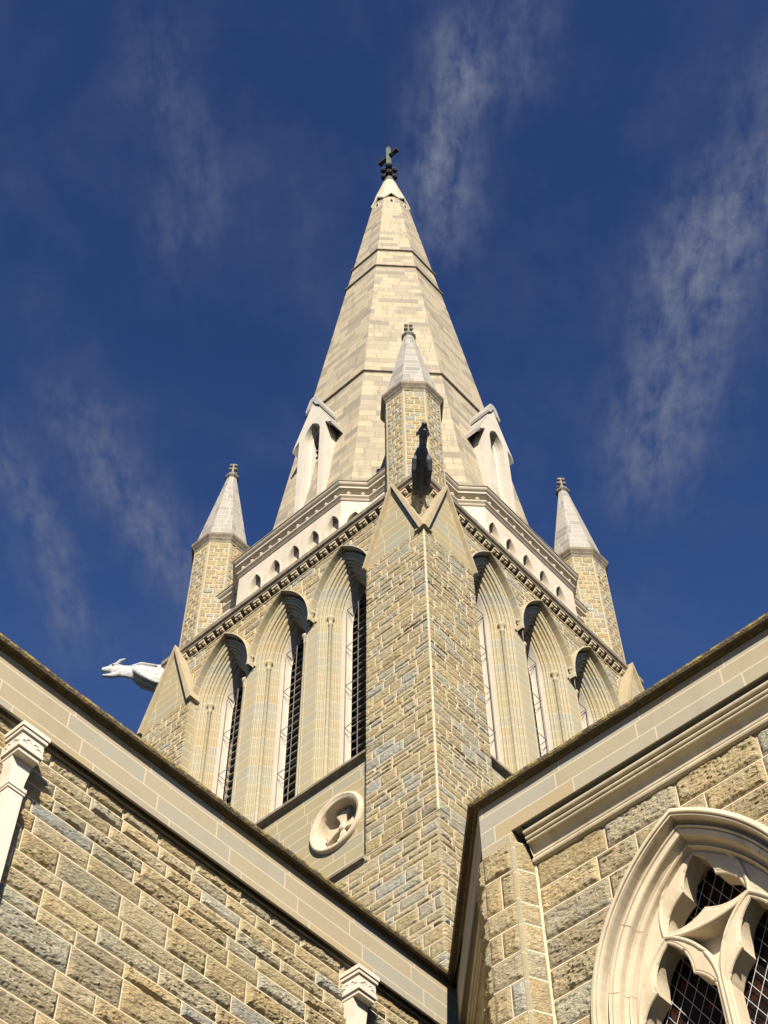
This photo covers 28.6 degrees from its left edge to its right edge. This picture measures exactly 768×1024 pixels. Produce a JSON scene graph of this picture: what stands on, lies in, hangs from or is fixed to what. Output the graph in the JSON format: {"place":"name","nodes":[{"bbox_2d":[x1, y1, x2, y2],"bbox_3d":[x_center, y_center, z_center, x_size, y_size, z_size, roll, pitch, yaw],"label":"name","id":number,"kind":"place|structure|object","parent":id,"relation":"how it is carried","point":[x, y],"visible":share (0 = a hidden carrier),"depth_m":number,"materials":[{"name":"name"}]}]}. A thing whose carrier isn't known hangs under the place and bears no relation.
{"place":"outdoors","nodes":[
{"label":"outdoors","id":0,"kind":"place"},
{"bbox_2d":[0,0,767,737],"label":"sky","id":1,"kind":"structure","parent":0,"point":[189,189],"materials":[{"name":"blue"}]},
{"bbox_2d":[137,323,644,968],"bbox_3d":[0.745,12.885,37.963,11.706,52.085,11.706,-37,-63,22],"label":"church tower","id":2,"kind":"structure","parent":0,"point":[371,689],"depth_m":43.11,"materials":[{"name":"stone"}]},
{"bbox_2d":[102,658,163,691],"bbox_3d":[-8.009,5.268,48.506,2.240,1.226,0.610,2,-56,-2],"label":"gargoyle","id":3,"kind":"object","parent":2,"relation":"attached to","point":[144,676],"visible":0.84,"depth_m":48.40,"materials":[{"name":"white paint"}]},
{"bbox_2d":[188,633,253,810],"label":"belfry window","id":4,"kind":"structure","parent":2,"relation":"in","point":[225,670],"depth_m":44.72,"materials":[{"name":"stone"}]},
{"bbox_2d":[238,590,314,822],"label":"belfry window","id":5,"kind":"structure","parent":2,"relation":"in","point":[279,638],"depth_m":42.64,"materials":[{"name":"stone"}]},
{"bbox_2d":[305,545,366,788],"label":"belfry window","id":6,"kind":"structure","parent":2,"relation":"in","point":[343,586],"depth_m":41.99,"materials":[{"name":"stone"}]},
{"bbox_2d":[273,179,528,528],"bbox_3d":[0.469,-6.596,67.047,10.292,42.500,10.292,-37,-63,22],"label":"church spire","id":7,"kind":"structure","parent":2,"relation":"on","point":[391,289],"depth_m":59.66,"materials":[{"name":"stone"}]},
{"bbox_2d":[378,146,398,182],"bbox_3d":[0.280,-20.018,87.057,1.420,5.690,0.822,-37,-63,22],"label":"spire cross","id":8,"kind":"object","parent":7,"relation":"on","point":[388,172],"visible":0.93,"depth_m":86.35,"materials":[{"name":"metal"}]},
{"bbox_2d":[411,421,431,497],"bbox_3d":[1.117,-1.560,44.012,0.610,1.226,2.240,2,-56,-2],"label":"gargoyle","id":9,"kind":"object","parent":2,"relation":"attached to","point":[421,470],"visible":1,"depth_m":43.88,"materials":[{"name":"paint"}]},
{"bbox_2d":[472,550,533,773],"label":"belfry window","id":10,"kind":"structure","parent":2,"relation":"in","point":[510,740],"depth_m":42.31,"materials":[{"name":"stone"}]},
{"bbox_2d":[516,600,578,759],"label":"belfry window","id":11,"kind":"structure","parent":2,"relation":"in","point":[548,659],"depth_m":44.42,"materials":[{"name":"stone"}]},
{"bbox_2d":[569,646,620,731],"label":"belfry window","id":12,"kind":"structure","parent":2,"relation":"in","point":[594,694],"depth_m":46.61,"materials":[{"name":"stone"}]},
{"bbox_2d":[448,612,767,1023],"bbox_3d":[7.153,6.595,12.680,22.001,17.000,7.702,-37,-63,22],"label":"side wing","id":13,"kind":"structure","parent":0,"point":[614,867],"depth_m":15.93,"materials":[{"name":"beige stone"}]},
{"bbox_2d":[591,807,767,1023],"bbox_3d":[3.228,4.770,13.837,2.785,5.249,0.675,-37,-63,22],"label":"window","id":14,"kind":"structure","parent":13,"relation":"in","point":[683,939],"depth_m":15.05,"materials":[{"name":"stone"}]},
{"label":"ground","id":15,"kind":"structure","parent":0,"visible":0},
{"bbox_2d":[0,633,457,1023],"bbox_3d":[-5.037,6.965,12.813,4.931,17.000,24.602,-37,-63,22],"label":"side wing","id":16,"kind":"structure","parent":15,"relation":"on","point":[142,881],"depth_m":16.51,"materials":[{"name":"beige stone"}]},
{"bbox_2d":[0,720,50,879],"bbox_3d":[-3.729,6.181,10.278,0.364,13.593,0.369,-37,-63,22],"label":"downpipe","id":17,"kind":"object","parent":16,"relation":"attached to","point":[26,742],"visible":1,"depth_m":15.48,"materials":[{"name":"beige paint"}]},
{"bbox_2d":[339,963,379,1023],"bbox_3d":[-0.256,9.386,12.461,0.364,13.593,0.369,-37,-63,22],"label":"downpipe","id":18,"kind":"object","parent":16,"relation":"attached to","point":[360,984],"visible":1,"depth_m":17.80,"materials":[{"name":"beige paint"}]}
]}

